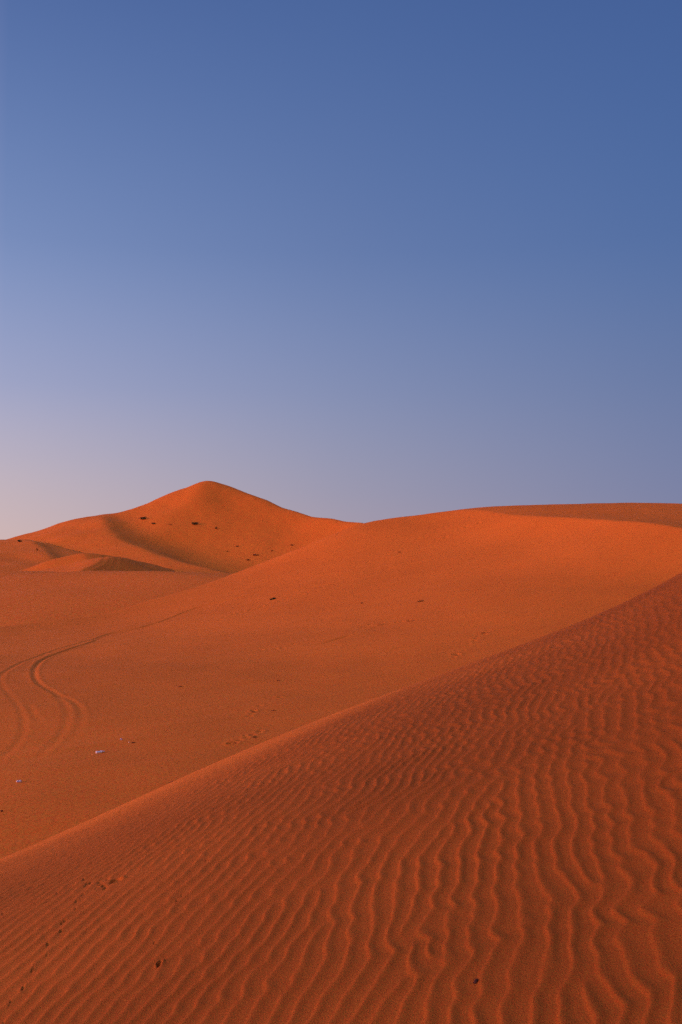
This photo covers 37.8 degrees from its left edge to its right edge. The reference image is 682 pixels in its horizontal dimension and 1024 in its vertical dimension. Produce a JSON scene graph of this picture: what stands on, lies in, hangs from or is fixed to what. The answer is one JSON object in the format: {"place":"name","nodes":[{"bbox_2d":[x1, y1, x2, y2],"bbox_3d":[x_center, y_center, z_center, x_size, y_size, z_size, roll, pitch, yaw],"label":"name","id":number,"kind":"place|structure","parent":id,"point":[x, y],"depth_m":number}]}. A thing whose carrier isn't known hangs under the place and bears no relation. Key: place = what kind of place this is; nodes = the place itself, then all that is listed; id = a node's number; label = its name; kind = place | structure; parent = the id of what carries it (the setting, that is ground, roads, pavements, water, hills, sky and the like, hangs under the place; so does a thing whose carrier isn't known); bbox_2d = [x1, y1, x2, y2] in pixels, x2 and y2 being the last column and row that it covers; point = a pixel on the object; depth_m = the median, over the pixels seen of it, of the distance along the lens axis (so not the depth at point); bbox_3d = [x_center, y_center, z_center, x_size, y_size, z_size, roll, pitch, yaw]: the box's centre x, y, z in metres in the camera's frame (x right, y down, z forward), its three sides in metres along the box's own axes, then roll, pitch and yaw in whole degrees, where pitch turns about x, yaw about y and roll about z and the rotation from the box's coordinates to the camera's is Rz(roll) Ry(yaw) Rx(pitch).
{"place":"outdoors","nodes":[
{"label":"outdoors","id":0,"kind":"place"},
{"bbox_2d":[0,539,82,570],"bbox_3d":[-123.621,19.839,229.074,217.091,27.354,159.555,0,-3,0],"label":"dune","id":1,"kind":"structure","parent":0,"point":[15,555],"depth_m":199.01},
{"bbox_2d":[20,553,175,571],"bbox_3d":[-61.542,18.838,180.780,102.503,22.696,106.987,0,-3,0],"label":"dune","id":2,"kind":"structure","parent":0,"point":[87,562],"depth_m":166.47},
{"bbox_2d":[0,571,233,626],"bbox_3d":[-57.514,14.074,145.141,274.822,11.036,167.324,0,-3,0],"label":"sand plain","id":3,"kind":"structure","parent":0,"point":[26,597],"depth_m":117.81},
{"bbox_2d":[6,481,362,572],"bbox_3d":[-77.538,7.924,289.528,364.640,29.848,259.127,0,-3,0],"label":"tall dune","id":4,"kind":"structure","parent":0,"point":[249,525],"depth_m":236.19},
{"bbox_2d":[0,573,681,1023],"bbox_3d":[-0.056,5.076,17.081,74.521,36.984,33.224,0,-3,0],"label":"dune","id":5,"kind":"structure","parent":0,"point":[504,827],"depth_m":4.20},
{"bbox_2d":[0,503,681,858],"bbox_3d":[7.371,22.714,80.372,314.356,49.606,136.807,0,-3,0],"label":"dune","id":6,"kind":"structure","parent":0,"point":[314,637],"depth_m":53.94},
{"bbox_2d":[0,0,681,539],"label":"sky","id":7,"kind":"structure","parent":0,"point":[361,261]}
]}

